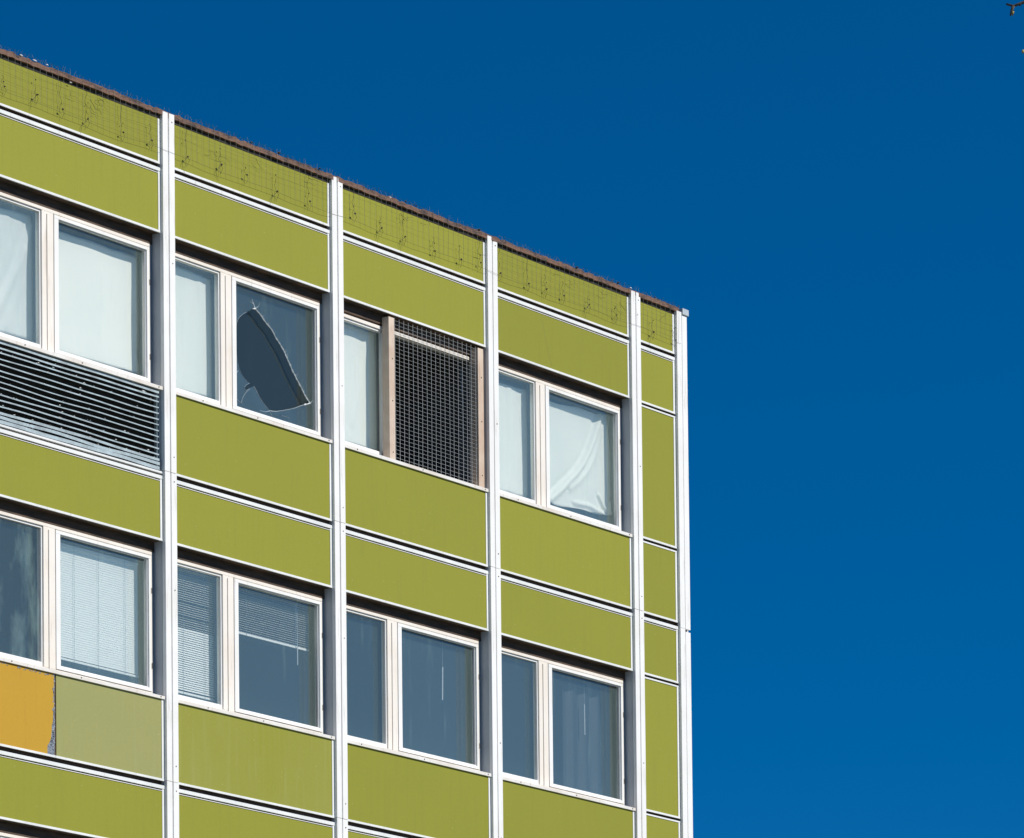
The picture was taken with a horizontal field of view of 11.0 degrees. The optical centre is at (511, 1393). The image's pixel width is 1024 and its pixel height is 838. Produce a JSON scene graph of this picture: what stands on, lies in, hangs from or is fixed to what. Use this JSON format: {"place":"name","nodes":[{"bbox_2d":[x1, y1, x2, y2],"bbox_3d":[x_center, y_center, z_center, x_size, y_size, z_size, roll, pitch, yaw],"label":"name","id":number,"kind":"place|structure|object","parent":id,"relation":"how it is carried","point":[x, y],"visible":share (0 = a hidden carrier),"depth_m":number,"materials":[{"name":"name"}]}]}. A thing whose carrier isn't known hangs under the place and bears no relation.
{"place":"outdoors","nodes":[
{"label":"outdoors","id":0,"kind":"place"},
{"bbox_2d":[0,0,1023,837],"label":"sky","id":1,"kind":"structure","parent":0,"point":[830,192],"materials":[{"name":"blue"}]},
{"label":"ground","id":2,"kind":"structure","parent":0,"visible":0},
{"bbox_2d":[0,45,692,837],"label":"office building","id":3,"kind":"structure","parent":2,"relation":"on","point":[402,557],"depth_m":58.70,"materials":[{"name":"green paint"}]},
{"bbox_2d":[0,832,26,837],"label":"window","id":4,"kind":"structure","parent":3,"relation":"in","point":[2,835],"depth_m":53.87,"materials":[{"name":"beige paint"}]},
{"bbox_2d":[0,208,32,341],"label":"curtain","id":5,"kind":"object","parent":3,"relation":"hanging from","point":[16,293],"visible":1,"depth_m":54.57,"materials":[{"name":"grey fabric"}]},
{"bbox_2d":[0,192,151,382],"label":"window","id":6,"kind":"structure","parent":3,"relation":"in","point":[45,221],"depth_m":54.81,"materials":[{"name":"beige paint"}]},
{"bbox_2d":[0,511,153,693],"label":"window","id":7,"kind":"structure","parent":3,"relation":"in","point":[47,591],"depth_m":54.64,"materials":[{"name":"beige paint"}]},
{"bbox_2d":[59,231,138,373],"bbox_3d":[-4.380,-11.443,55.614,0.012,1.285,1.486,-3,-4,35],"label":"window sheet","id":8,"kind":"object","parent":3,"relation":"attached to","point":[98,306],"depth_m":55.66,"materials":[{"name":"white fabric"}]},
{"bbox_2d":[60,543,138,677],"bbox_3d":[-4.359,-8.188,55.398,0.036,1.220,1.420,-3,-4,35],"label":"venetian blind","id":9,"kind":"object","parent":3,"relation":"attached to","point":[99,615],"visible":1,"depth_m":55.45,"materials":[{"name":"white plastic"}]},
{"bbox_2d":[175,265,211,397],"bbox_3d":[-3.484,-11.400,56.899,0.017,1.363,0.979,-3,-4,35],"label":"window sheet","id":10,"kind":"object","parent":3,"relation":"attached to","point":[193,333],"depth_m":56.99,"materials":[{"name":"white fabric"}]},
{"bbox_2d":[177,568,213,701],"bbox_3d":[-3.466,-8.145,56.684,0.036,1.370,0.910,-3,-4,35],"label":"venetian blind","id":11,"kind":"object","parent":3,"relation":"attached to","point":[184,633],"visible":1,"depth_m":56.78,"materials":[{"name":"white plastic"}]},
{"bbox_2d":[175,253,321,436],"bbox_3d":[-2.941,-11.344,57.509,0.158,1.536,2.794,-3,-4,35],"label":"window","id":12,"kind":"structure","parent":3,"relation":"in","point":[223,282],"depth_m":57.29,"materials":[{"name":"beige paint"}]},
{"bbox_2d":[177,559,323,733],"bbox_3d":[-2.907,-8.049,57.323,0.158,1.536,2.794,-3,-4,35],"label":"window","id":13,"kind":"structure","parent":3,"relation":"in","point":[225,585],"depth_m":57.09,"materials":[{"name":"beige paint"}]},
{"bbox_2d":[238,585,308,664],"bbox_3d":[-2.635,-8.390,57.897,0.042,0.740,1.370,-3,-4,35],"label":"venetian blind","id":14,"kind":"object","parent":3,"relation":"attached to","point":[297,647],"visible":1,"depth_m":57.94,"materials":[{"name":"white plastic"}]},
{"bbox_2d":[344,323,376,450],"bbox_3d":[-1.778,-11.297,59.356,0.022,1.372,0.966,-3,-4,35],"label":"curtain","id":15,"kind":"object","parent":3,"relation":"hanging from","point":[360,384],"visible":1,"depth_m":59.46,"materials":[{"name":"white fabric"}]},
{"bbox_2d":[344,314,471,483],"bbox_3d":[-1.234,-11.222,59.973,0.150,1.536,2.794,-3,-4,35],"label":"window","id":16,"kind":"structure","parent":3,"relation":"in","point":[349,319],"depth_m":59.68,"materials":[{"name":"beige paint"}]},
{"bbox_2d":[346,605,480,770],"bbox_3d":[-1.197,-7.928,59.784,0.158,1.536,2.794,-3,-4,35],"label":"window","id":17,"kind":"structure","parent":3,"relation":"in","point":[389,628],"depth_m":59.55,"materials":[{"name":"beige paint"}]},
{"bbox_2d":[442,650,442,699],"bbox_3d":[-0.796,-8.277,60.526,0.018,0.728,0.026,-3,-4,35],"label":"pull cord","id":18,"kind":"object","parent":3,"relation":"hanging from","point":[442,674],"visible":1,"depth_m":60.52,"materials":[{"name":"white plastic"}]},
{"bbox_2d":[460,366,465,481],"bbox_3d":[-0.566,-11.142,61.169,0.024,1.441,0.075,-3,-4,35],"label":"pole","id":19,"kind":"object","parent":3,"relation":"in","point":[462,407],"visible":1,"depth_m":61.17,"materials":[{"name":"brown metal"}]},
{"bbox_2d":[499,383,527,497],"bbox_3d":[-0.026,-11.142,61.871,0.027,1.299,0.904,-3,-4,35],"label":"curtain","id":20,"kind":"object","parent":3,"relation":"hanging from","point":[513,461],"visible":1,"depth_m":61.93,"materials":[{"name":"white fabric"}]},
{"bbox_2d":[498,366,621,530],"bbox_3d":[0.480,-11.101,62.432,0.158,1.536,2.794,-3,-4,35],"label":"window","id":21,"kind":"structure","parent":3,"relation":"in","point":[538,437],"depth_m":62.20,"materials":[{"name":"beige paint"}]},
{"bbox_2d":[501,647,624,804],"bbox_3d":[0.514,-7.806,62.246,0.158,1.536,2.794,-3,-4,35],"label":"window","id":22,"kind":"structure","parent":3,"relation":"in","point":[541,713],"depth_m":62.02,"materials":[{"name":"beige paint"}]},
{"bbox_2d":[549,401,611,515],"bbox_3d":[0.770,-11.114,63.003,0.065,1.296,1.551,-3,-4,35],"label":"curtain","id":23,"kind":"object","parent":3,"relation":"attached to","point":[580,467],"depth_m":63.07,"materials":[{"name":"white fabric"}]},
{"bbox_2d":[562,684,602,794],"bbox_3d":[0.846,-7.719,62.961,0.044,1.310,0.884,-3,-4,35],"label":"curtain","id":24,"kind":"object","parent":3,"relation":"hanging from","point":[581,761],"visible":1,"depth_m":62.93,"materials":[{"name":"blue fabric"}]},
{"bbox_2d":[584,704,584,734],"bbox_3d":[0.859,-8.168,62.908,0.014,0.711,0.015,-3,-4,35],"label":"pull cord","id":25,"kind":"object","parent":3,"relation":"hanging from","point":[584,719],"visible":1,"depth_m":62.89,"materials":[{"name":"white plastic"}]},
{"bbox_2d":[1006,1,1023,52],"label":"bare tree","id":26,"kind":"object","parent":2,"relation":"on","point":[1013,6],"visible":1,"depth_m":21.19,"materials":[{"name":"brown plant"}]}
]}

